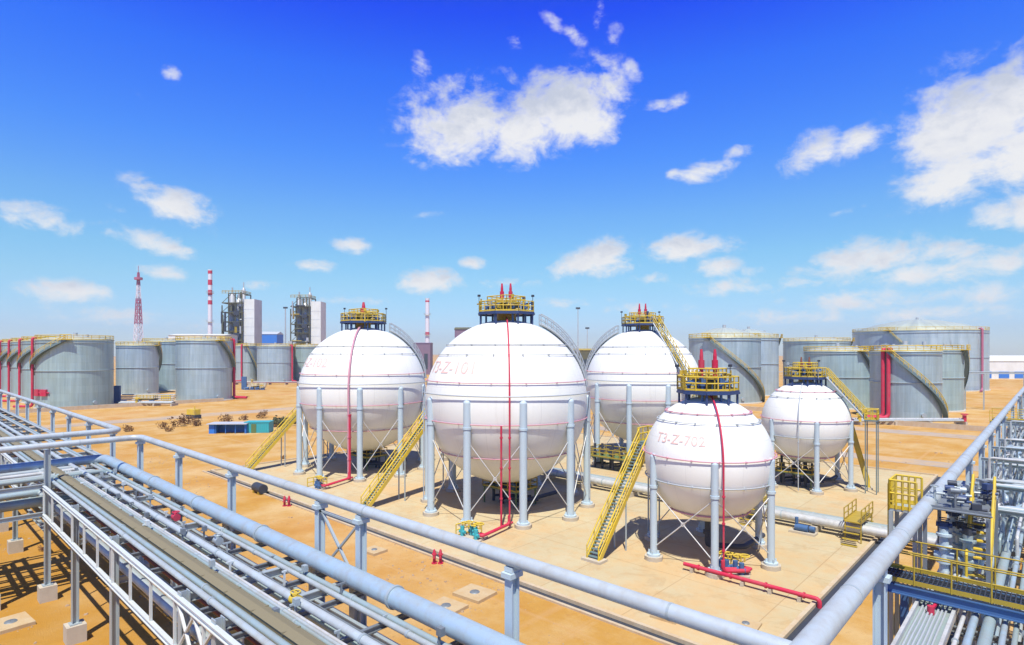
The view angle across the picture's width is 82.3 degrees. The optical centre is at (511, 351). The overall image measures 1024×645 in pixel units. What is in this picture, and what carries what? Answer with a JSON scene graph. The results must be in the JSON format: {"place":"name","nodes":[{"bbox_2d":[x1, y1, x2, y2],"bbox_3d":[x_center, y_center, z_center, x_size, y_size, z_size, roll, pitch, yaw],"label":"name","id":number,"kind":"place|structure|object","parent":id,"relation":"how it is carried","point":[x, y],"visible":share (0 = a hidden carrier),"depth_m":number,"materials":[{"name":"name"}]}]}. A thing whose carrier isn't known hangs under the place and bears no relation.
{"place":"outdoors","nodes":[
{"label":"outdoors","id":0,"kind":"place"},
{"bbox_2d":[168,334,236,353],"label":"railing","id":1,"kind":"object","parent":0,"point":[199,335],"depth_m":296.32,"materials":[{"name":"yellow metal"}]},
{"bbox_2d":[19,371,782,428],"bbox_3d":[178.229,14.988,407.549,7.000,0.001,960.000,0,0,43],"label":"service road","id":2,"kind":"structure","parent":0,"point":[162,418],"depth_m":132.41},
{"bbox_2d":[0,355,1023,644],"bbox_3d":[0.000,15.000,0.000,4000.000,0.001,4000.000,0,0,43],"label":"ground","id":3,"kind":"structure","parent":0,"point":[542,621],"depth_m":45.70,"materials":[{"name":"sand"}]},
{"bbox_2d":[0,339,17,394],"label":"storage tank","id":4,"kind":"object","parent":3,"relation":"on","point":[3,364],"visible":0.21,"depth_m":203.38,"materials":[{"name":"metal"}]},
{"bbox_2d":[2,338,29,398],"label":"storage tank","id":5,"kind":"object","parent":3,"relation":"on","point":[12,360],"visible":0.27,"depth_m":186.09,"materials":[{"name":"metal"}]},
{"bbox_2d":[0,611,35,634],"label":"manhole","id":6,"kind":"object","parent":3,"relation":"on","point":[15,622],"visible":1,"depth_m":31.98,"materials":[{"name":"concrete"}]},
{"bbox_2d":[2,335,60,403],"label":"storage tank","id":7,"kind":"object","parent":3,"relation":"on","point":[24,371],"visible":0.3,"depth_m":168.51,"materials":[{"name":"metal"}]},
{"bbox_2d":[0,389,120,544],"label":"overhead pipeline","id":8,"kind":"object","parent":3,"relation":"on","point":[111,430],"visible":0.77,"depth_m":46.52,"materials":[{"name":"paint"}]},
{"bbox_2d":[0,464,123,610],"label":"pipe rack","id":9,"kind":"object","parent":3,"relation":"on","point":[35,518],"visible":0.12,"depth_m":35.12,"materials":[{"name":"metal"}]},
{"bbox_2d":[0,489,67,523],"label":"rack pipe","id":10,"kind":"object","parent":9,"relation":"on","point":[18,495],"visible":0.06,"depth_m":38.47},
{"bbox_2d":[0,467,86,479],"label":"rack pipe","id":11,"kind":"object","parent":9,"relation":"on","point":[24,475],"visible":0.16,"depth_m":37.25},
{"bbox_2d":[0,492,100,532],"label":"rack pipe","id":12,"kind":"object","parent":9,"relation":"on","point":[19,504],"visible":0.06,"depth_m":35.87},
{"bbox_2d":[0,469,130,507],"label":"rack pipe","id":13,"kind":"object","parent":9,"relation":"on","point":[32,479],"visible":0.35,"depth_m":35.97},
{"bbox_2d":[0,455,525,644],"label":"rack pipe","id":14,"kind":"object","parent":9,"relation":"on","point":[433,615],"visible":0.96,"depth_m":20.88,"materials":[{"name":"metal"}]},
{"bbox_2d":[13,333,114,407],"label":"storage tank","id":15,"kind":"object","parent":3,"relation":"on","point":[75,369],"visible":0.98,"depth_m":152.38,"materials":[{"name":"metal"}]},
{"bbox_2d":[10,398,223,413],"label":"dike wall","id":16,"kind":"structure","parent":3,"relation":"on","point":[34,410],"depth_m":154.77,"materials":[{"name":"concrete"}]},
{"bbox_2d":[115,340,161,394],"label":"storage tank","id":17,"kind":"object","parent":3,"relation":"on","point":[138,365],"visible":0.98,"depth_m":200.92,"materials":[{"name":"metal"}]},
{"bbox_2d":[133,266,143,342],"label":"lattice mast","id":18,"kind":"object","parent":3,"relation":"on","point":[138,278],"visible":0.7,"depth_m":349.56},
{"bbox_2d":[114,386,176,402],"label":"pump station","id":19,"kind":"object","parent":3,"relation":"on","point":[118,397],"visible":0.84,"depth_m":168.27,"materials":[{"name":"beige metal"}]},
{"bbox_2d":[119,398,177,405],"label":"pipe bank","id":20,"kind":"structure","parent":3,"relation":"on","point":[158,403],"depth_m":159.84,"materials":[{"name":"silver metal"}]},
{"bbox_2d":[142,337,174,390],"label":"storage tank","id":21,"kind":"object","parent":3,"relation":"on","point":[167,376],"visible":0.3,"depth_m":221.31,"materials":[{"name":"metal"}]},
{"bbox_2d":[206,269,213,333],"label":"chimney","id":22,"kind":"object","parent":3,"relation":"on","point":[210,293],"visible":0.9,"depth_m":398.86,"materials":[{"name":"red paint"}]},
{"bbox_2d":[174,335,247,400],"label":"storage tank","id":23,"kind":"object","parent":3,"relation":"on","point":[205,366],"visible":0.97,"depth_m":173.76,"materials":[{"name":"metal"}]},
{"bbox_2d":[206,422,248,433],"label":"site hut","id":24,"kind":"object","parent":3,"relation":"on","point":[217,427],"visible":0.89,"depth_m":108.03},
{"bbox_2d":[0,407,463,644],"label":"pipe rack","id":25,"kind":"object","parent":3,"relation":"on","point":[186,613],"visible":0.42,"depth_m":25.18,"materials":[{"name":"metal"}]},
{"bbox_2d":[4,457,210,644],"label":"rack pipe","id":26,"kind":"object","parent":25,"relation":"on","point":[163,601],"depth_m":24.89,"materials":[{"name":"silver metal"}]},
{"bbox_2d":[6,453,244,644],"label":"rack pipe","id":27,"kind":"object","parent":25,"relation":"on","point":[197,607],"visible":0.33,"depth_m":25.64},
{"bbox_2d":[0,445,261,644],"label":"rack pipe","id":28,"kind":"object","parent":25,"relation":"on","point":[252,640],"visible":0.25,"depth_m":25.26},
{"bbox_2d":[1,443,275,644],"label":"rack pipe","id":29,"kind":"object","parent":25,"relation":"on","point":[255,634],"visible":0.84,"depth_m":20.68,"materials":[{"name":"silver metal"}]},
{"bbox_2d":[5,443,291,644],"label":"rack pipe","id":30,"kind":"object","parent":25,"relation":"on","point":[264,630],"visible":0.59,"depth_m":20.69,"materials":[{"name":"metal"}]},
{"bbox_2d":[0,430,326,644],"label":"cable tray","id":31,"kind":"object","parent":25,"relation":"on","point":[285,628],"visible":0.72,"depth_m":20.61,"materials":[{"name":"metal"}]},
{"bbox_2d":[0,429,333,644],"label":"rack pipe","id":32,"kind":"object","parent":25,"relation":"on","point":[307,629],"visible":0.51,"depth_m":20.69,"materials":[{"name":"metal"}]},
{"bbox_2d":[0,428,341,644],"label":"rack pipe","id":33,"kind":"object","parent":25,"relation":"on","point":[308,625],"visible":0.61,"depth_m":20.70,"materials":[{"name":"silver metal"}]},
{"bbox_2d":[0,427,346,644],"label":"rack pipe","id":34,"kind":"object","parent":25,"relation":"on","point":[275,600],"visible":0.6,"depth_m":20.75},
{"bbox_2d":[0,426,358,644],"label":"rack pipe","id":35,"kind":"object","parent":25,"relation":"on","point":[314,619],"depth_m":23.81,"materials":[{"name":"metal"}]},
{"bbox_2d":[0,421,381,644],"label":"rack pipe","id":36,"kind":"object","parent":25,"relation":"on","point":[357,636],"visible":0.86,"depth_m":20.86,"materials":[{"name":"metal"}]},
{"bbox_2d":[0,415,434,644],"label":"rack pipe","id":37,"kind":"object","parent":25,"relation":"on","point":[409,634],"visible":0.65,"depth_m":21.14,"materials":[{"name":"silver metal"}]},
{"bbox_2d":[0,413,449,644],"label":"rack pipe","id":38,"kind":"object","parent":25,"relation":"on","point":[398,621],"visible":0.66,"depth_m":21.59,"materials":[{"name":"metal"}]},
{"bbox_2d":[221,282,261,345],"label":"process tower","id":39,"kind":"structure","parent":3,"relation":"on","point":[244,321],"depth_m":326.05,"materials":[{"name":"metal"}]},
{"bbox_2d":[235,342,256,381],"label":"storage tank","id":40,"kind":"object","parent":3,"relation":"on","point":[246,358],"visible":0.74,"depth_m":285.47,"materials":[{"name":"metal"}]},
{"bbox_2d":[241,377,266,389],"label":"pump station","id":41,"kind":"object","parent":3,"relation":"on","point":[244,384],"visible":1,"depth_m":227.90,"materials":[{"name":"beige metal"}]},
{"bbox_2d":[244,420,273,432],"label":"site hut","id":42,"kind":"object","parent":3,"relation":"on","point":[260,426],"visible":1,"depth_m":107.52,"materials":[{"name":"teal paint"}]},
{"bbox_2d":[262,332,283,344],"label":"industrial shed","id":43,"kind":"structure","parent":3,"relation":"on","point":[272,337],"depth_m":414.00,"materials":[{"name":"blue metal"}]},
{"bbox_2d":[256,343,296,381],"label":"storage tank","id":44,"kind":"object","parent":3,"relation":"on","point":[275,362],"visible":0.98,"depth_m":278.27,"materials":[{"name":"metal"}]},
{"bbox_2d":[293,343,317,380],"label":"storage tank","id":45,"kind":"object","parent":3,"relation":"on","point":[302,353],"visible":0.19,"depth_m":292.26,"materials":[{"name":"metal"}]},
{"bbox_2d":[288,287,325,344],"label":"process tower","id":46,"kind":"structure","parent":3,"relation":"on","point":[309,324],"depth_m":341.14,"materials":[{"name":"metal"}]},
{"bbox_2d":[0,435,791,644],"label":"overhead pipeline","id":47,"kind":"object","parent":3,"relation":"on","point":[516,566],"visible":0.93,"depth_m":17.53,"materials":[{"name":"paint"}]},
{"bbox_2d":[413,343,432,374],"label":"industrial shed","id":48,"kind":"structure","parent":3,"relation":"on","point":[426,350],"depth_m":374.00,"materials":[{"name":"purple metal"}]},
{"bbox_2d":[424,298,430,342],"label":"chimney","id":49,"kind":"object","parent":3,"relation":"on","point":[427,333],"visible":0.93,"depth_m":448.76,"materials":[{"name":"red paint"}]},
{"bbox_2d":[202,470,675,644],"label":"drain edge","id":50,"kind":"object","parent":3,"relation":"on","point":[637,632],"visible":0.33,"depth_m":38.17,"materials":[{"name":"concrete"}]},
{"bbox_2d":[433,596,468,612],"bbox_3d":[-3.844,14.887,34.136,2.000,0.245,1.700,0,0,37],"label":"manhole","id":51,"kind":"object","parent":3,"relation":"on","point":[452,605],"visible":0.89,"depth_m":34.25,"materials":[{"name":"concrete"}]},
{"bbox_2d":[452,583,496,603],"bbox_3d":[-2.294,14.887,36.044,2.100,0.245,1.785,0,0,37],"label":"manhole","id":52,"kind":"object","parent":3,"relation":"on","point":[474,593],"visible":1,"depth_m":35.81,"materials":[{"name":"concrete"}]},
{"bbox_2d":[207,471,940,644],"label":"drain channel","id":53,"kind":"object","parent":3,"relation":"on","point":[809,617],"visible":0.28,"depth_m":37.65,"materials":[{"name":"metal"}]},
{"bbox_2d":[217,434,932,644],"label":"concrete pad","id":54,"kind":"object","parent":3,"relation":"on","point":[819,562],"visible":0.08,"depth_m":47.75,"materials":[{"name":"concrete"}]},
{"bbox_2d":[245,406,327,469],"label":"access stair","id":55,"kind":"object","parent":54,"relation":"on","point":[273,442],"visible":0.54,"depth_m":75.39,"materials":[{"name":"metal"}]},
{"bbox_2d":[307,472,352,490],"bbox_3d":[-19.908,14.303,65.106,2.515,1.293,5.474,0,0,43],"label":"valve skid","id":56,"kind":"object","parent":54,"relation":"on","point":[319,485],"visible":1,"depth_m":63.93,"materials":[{"name":"metal"}]},
{"bbox_2d":[293,302,426,482],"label":"spherical tank","id":57,"kind":"object","parent":54,"relation":"on","point":[361,388],"visible":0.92,"depth_m":69.35,"materials":[{"name":"metal"}]},
{"bbox_2d":[351,447,390,470],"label":"valve platform","id":58,"kind":"structure","parent":54,"relation":"on","point":[378,454],"depth_m":74.54,"materials":[{"name":"green paint"}]},
{"bbox_2d":[360,408,449,507],"bbox_3d":[-10.591,9.953,59.309,1.600,10.226,10.757,0,0,43],"label":"access stair","id":59,"kind":"object","parent":54,"relation":"on","point":[398,459],"visible":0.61,"depth_m":58.37,"materials":[{"name":"metal"}]},
{"bbox_2d":[455,515,512,541],"bbox_3d":[-2.068,14.303,47.987,2.536,1.293,5.313,0,0,43],"label":"valve skid","id":60,"kind":"object","parent":54,"relation":"on","point":[472,532],"visible":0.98,"depth_m":46.95,"materials":[{"name":"metal"}]},
{"bbox_2d":[421,283,594,529],"bbox_3d":[-0.561,4.165,57.300,17.160,21.570,16.394,0,0,43],"label":"spherical tank","id":61,"kind":"object","parent":54,"relation":"on","point":[507,398],"visible":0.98,"depth_m":51.56,"materials":[{"name":"metal"}]},
{"bbox_2d":[482,477,538,509],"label":"valve platform","id":62,"kind":"structure","parent":54,"relation":"on","point":[514,487],"depth_m":57.25,"materials":[{"name":"green paint"}]},
{"bbox_2d":[210,433,937,644],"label":"pad kerb","id":63,"kind":"structure","parent":54,"relation":"on","point":[790,628],"depth_m":38.09,"materials":[{"name":"concrete"}]},
{"bbox_2d":[590,443,643,470],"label":"valve platform","id":64,"kind":"structure","parent":54,"relation":"on","point":[610,455],"depth_m":74.10,"materials":[{"name":"green paint"}]},
{"bbox_2d":[581,425,659,564],"bbox_3d":[8.636,10.602,44.747,1.600,8.924,9.157,0,0,43],"label":"access stair","id":65,"kind":"object","parent":54,"relation":"on","point":[598,559],"visible":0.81,"depth_m":43.87,"materials":[{"name":"metal"}]},
{"bbox_2d":[581,304,698,469],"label":"spherical tank","id":66,"kind":"object","parent":54,"relation":"on","point":[632,380],"visible":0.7,"depth_m":75.91,"materials":[{"name":"metal"}]},
{"bbox_2d":[643,349,780,579],"bbox_3d":[14.602,7.400,43.507,10.400,15.100,9.707,0,0,43],"label":"spherical tank","id":67,"kind":"object","parent":54,"relation":"on","point":[710,456],"visible":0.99,"depth_m":40.28,"materials":[{"name":"metal"}]},
{"bbox_2d":[719,550,751,578],"bbox_3d":[14.746,14.303,39.362,2.516,1.293,2.451,0,0,43],"label":"valve skid","id":68,"kind":"object","parent":54,"relation":"on","point":[741,569],"visible":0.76,"depth_m":39.03,"materials":[{"name":"metal"}]},
{"bbox_2d":[731,616,761,629],"bbox_3d":[12.734,14.887,31.914,1.400,0.245,1.190,0,0,37],"label":"manhole","id":69,"kind":"object","parent":54,"relation":"on","point":[756,625],"visible":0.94,"depth_m":31.98,"materials":[{"name":"concrete"}]},
{"bbox_2d":[683,562,821,608],"bbox_3d":[14.894,14.680,37.061,8.630,0.740,0.380,0,0,43],"label":"fire line","id":70,"kind":"object","parent":54,"relation":"on","point":[771,588],"visible":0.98,"depth_m":36.54,"materials":[{"name":"red paint"}]},
{"bbox_2d":[775,455,823,489],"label":"valve platform","id":71,"kind":"structure","parent":54,"relation":"on","point":[792,469],"depth_m":64.86,"materials":[{"name":"green paint"}]},
{"bbox_2d":[788,517,817,536],"bbox_3d":[23.882,14.330,48.059,2.000,1.260,0.900,0,0,43],"label":"pump unit","id":72,"kind":"object","parent":54,"relation":"on","point":[806,530],"visible":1,"depth_m":47.81,"materials":[{"name":"blue metal"}]},
{"bbox_2d":[760,357,878,495],"bbox_3d":[33.303,7.800,65.709,10.880,14.300,10.126,0,0,-1],"label":"spherical tank","id":73,"kind":"object","parent":54,"relation":"on","point":[805,417],"visible":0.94,"depth_m":62.55,"materials":[{"name":"metal"}]},
{"bbox_2d":[841,498,873,547],"bbox_3d":[27.881,13.613,47.111,1.288,2.675,6.260,0,0,43],"label":"pipe crossover","id":74,"kind":"object","parent":54,"relation":"on","point":[858,517],"visible":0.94,"depth_m":46.20,"materials":[{"name":"paint"}]},
{"bbox_2d":[853,424,872,489],"bbox_3d":[37.559,10.763,64.389,3.455,8.446,1.500,0,0,24],"label":"access stair","id":75,"kind":"object","parent":54,"relation":"on","point":[857,447],"visible":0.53,"depth_m":63.73,"materials":[{"name":"metal"}]},
{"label":"pipe sleeper","id":76,"kind":"object","parent":54,"relation":"on","visible":0},
{"bbox_2d":[440,452,965,546],"bbox_3d":[12.013,11.945,60.739,59.000,4.971,0.762,0,0,43],"label":"ground pipe","id":77,"kind":"object","parent":76,"relation":"on","point":[837,524],"visible":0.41,"depth_m":48.69,"materials":[{"name":"metal"}]},
{"bbox_2d":[550,468,965,537],"bbox_3d":[12.693,11.943,61.472,59.000,4.886,0.672,0,0,43],"label":"ground pipe","id":78,"kind":"object","parent":76,"relation":"on","point":[841,519],"visible":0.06,"depth_m":49.76,"materials":[{"name":"silver metal"}]},
{"bbox_2d":[553,467,978,534],"bbox_3d":[13.238,11.938,62.059,59.000,4.716,0.493,0,0,43],"label":"ground pipe","id":79,"kind":"object","parent":76,"relation":"on","point":[779,506],"visible":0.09,"depth_m":50.43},
{"bbox_2d":[688,325,764,403],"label":"storage tank","id":80,"kind":"object","parent":3,"relation":"on","point":[739,350],"visible":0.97,"depth_m":166.83,"materials":[{"name":"metal"}]},
{"bbox_2d":[743,327,782,395],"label":"storage tank","id":81,"kind":"object","parent":3,"relation":"on","point":[770,343],"visible":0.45,"depth_m":196.30,"materials":[{"name":"metal"}]},
{"bbox_2d":[782,335,854,385],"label":"storage tank","id":82,"kind":"object","parent":3,"relation":"on","point":[793,350],"visible":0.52,"depth_m":219.81,"materials":[{"name":"metal"}]},
{"bbox_2d":[803,343,871,409],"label":"storage tank","id":83,"kind":"object","parent":3,"relation":"on","point":[848,367],"visible":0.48,"depth_m":150.34,"materials":[{"name":"metal"}]},
{"bbox_2d":[887,474,922,644],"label":"crossover stair","id":84,"kind":"object","parent":3,"relation":"on","point":[895,504],"visible":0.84,"depth_m":23.55,"materials":[{"name":"metal"}]},
{"bbox_2d":[789,386,1023,644],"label":"overhead pipeline","id":85,"kind":"object","parent":3,"relation":"on","point":[829,620],"visible":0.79,"depth_m":15.94,"materials":[{"name":"paint"}]},
{"bbox_2d":[867,341,948,417],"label":"storage tank","id":86,"kind":"object","parent":3,"relation":"on","point":[905,380],"visible":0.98,"depth_m":125.45,"materials":[{"name":"metal"}]},
{"bbox_2d":[853,413,968,424],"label":"pipe bank","id":87,"kind":"structure","parent":3,"relation":"on","point":[859,420],"depth_m":118.83,"materials":[{"name":"silver metal"}]},
{"bbox_2d":[852,317,990,391],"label":"storage tank","id":88,"kind":"object","parent":3,"relation":"on","point":[917,331],"visible":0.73,"depth_m":220.56,"materials":[{"name":"metal"}]},
{"bbox_2d":[852,417,1006,432],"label":"dike wall","id":89,"kind":"structure","parent":3,"relation":"on","point":[942,425],"depth_m":114.00,"materials":[{"name":"concrete"}]},
{"bbox_2d":[910,342,969,411],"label":"storage tank","id":90,"kind":"object","parent":3,"relation":"on","point":[955,374],"visible":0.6,"depth_m":144.07,"materials":[{"name":"metal"}]},
{"bbox_2d":[888,540,1023,626],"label":"walkway bridge","id":91,"kind":"structure","parent":3,"relation":"on","point":[993,596],"depth_m":18.50,"materials":[{"name":"metal"}]},
{"bbox_2d":[931,418,1023,644],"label":"pipe rack","id":92,"kind":"object","parent":3,"relation":"on","point":[977,633],"visible":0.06,"depth_m":24.30,"materials":[{"name":"grey metal"}]},
{"bbox_2d":[891,596,960,644],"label":"cable tray","id":93,"kind":"object","parent":92,"relation":"on","point":[920,625],"visible":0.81,"depth_m":17.30,"materials":[{"name":"metal"}]},
{"bbox_2d":[923,480,999,588],"bbox_3d":[17.137,6.611,22.269,2.086,3.377,4.418,0,0,43],"label":"valve group","id":94,"kind":"object","parent":92,"relation":"on","point":[953,530],"visible":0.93,"depth_m":21.49,"materials":[{"name":"paint"}]},
{"bbox_2d":[965,474,995,578],"bbox_3d":[17.168,6.499,21.448,0.730,3.568,2.573,0,0,43],"label":"rack stair","id":95,"kind":"object","parent":92,"relation":"on","point":[992,510],"visible":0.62,"depth_m":21.42,"materials":[{"name":"metal"}]},
{"bbox_2d":[951,443,1023,644],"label":"rack pipe","id":96,"kind":"object","parent":92,"relation":"on","point":[955,640],"visible":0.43,"depth_m":17.62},
{"bbox_2d":[959,505,1023,544],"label":"pipe portal","id":97,"kind":"object","parent":92,"relation":"on","point":[1003,511],"visible":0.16,"depth_m":24.12,"materials":[{"name":"silver metal"}]},
{"bbox_2d":[962,452,1021,644],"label":"rack pipe","id":98,"kind":"object","parent":92,"relation":"on","point":[971,629],"visible":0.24,"depth_m":17.57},
{"bbox_2d":[969,482,1023,515],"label":"pipe portal","id":99,"kind":"object","parent":92,"relation":"on","point":[1010,488],"visible":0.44,"depth_m":28.72,"materials":[{"name":"silver metal"}]},
{"bbox_2d":[975,478,1023,503],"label":"pipe portal","id":100,"kind":"object","parent":92,"relation":"on","point":[1008,481],"visible":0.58,"depth_m":31.08,"materials":[{"name":"silver metal"}]},
{"bbox_2d":[977,471,1023,644],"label":"rack pipe","id":101,"kind":"object","parent":92,"relation":"on","point":[988,626],"visible":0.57,"depth_m":20.77,"materials":[{"name":"metal"}]},
{"bbox_2d":[981,457,1023,489],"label":"pipe portal","id":102,"kind":"object","parent":92,"relation":"on","point":[1013,460],"visible":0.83,"depth_m":33.71,"materials":[{"name":"silver metal"}]},
{"bbox_2d":[991,463,1023,479],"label":"pipe portal","id":103,"kind":"object","parent":92,"relation":"on","point":[1014,466],"visible":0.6,"depth_m":36.34,"materials":[{"name":"silver metal"}]},
{"bbox_2d":[992,446,1023,470],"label":"pipe portal","id":104,"kind":"object","parent":92,"relation":"on","point":[1010,448],"visible":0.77,"depth_m":39.59,"materials":[{"name":"silver metal"}]},
{"bbox_2d":[997,504,1023,644],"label":"rack pipe","id":105,"kind":"object","parent":92,"relation":"on","point":[1005,623],"visible":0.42,"depth_m":20.69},
{"bbox_2d":[1011,562,1023,644],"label":"rack pipe","id":106,"kind":"object","parent":92,"relation":"on","point":[1015,634],"visible":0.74,"depth_m":17.14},
{"bbox_2d":[964,371,1023,409],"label":"pipe gantry","id":107,"kind":"object","parent":3,"relation":"on","point":[996,372],"visible":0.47,"depth_m":149.89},
{"bbox_2d":[990,355,1023,378],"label":"industrial shed","id":108,"kind":"structure","parent":3,"relation":"on","point":[1006,362],"depth_m":315.00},
{"bbox_2d":[0,0,1023,355],"label":"sky","id":109,"kind":"structure","parent":0,"point":[793,169],"materials":[{"name":"blue"}]},
{"bbox_2d":[591,425,978,470],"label":"road","id":110,"kind":"structure","parent":0,"point":[917,462],"depth_m":80.28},
{"bbox_2d":[590,408,1006,441],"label":"cross road","id":111,"kind":"structure","parent":0,"point":[972,437],"depth_m":106.64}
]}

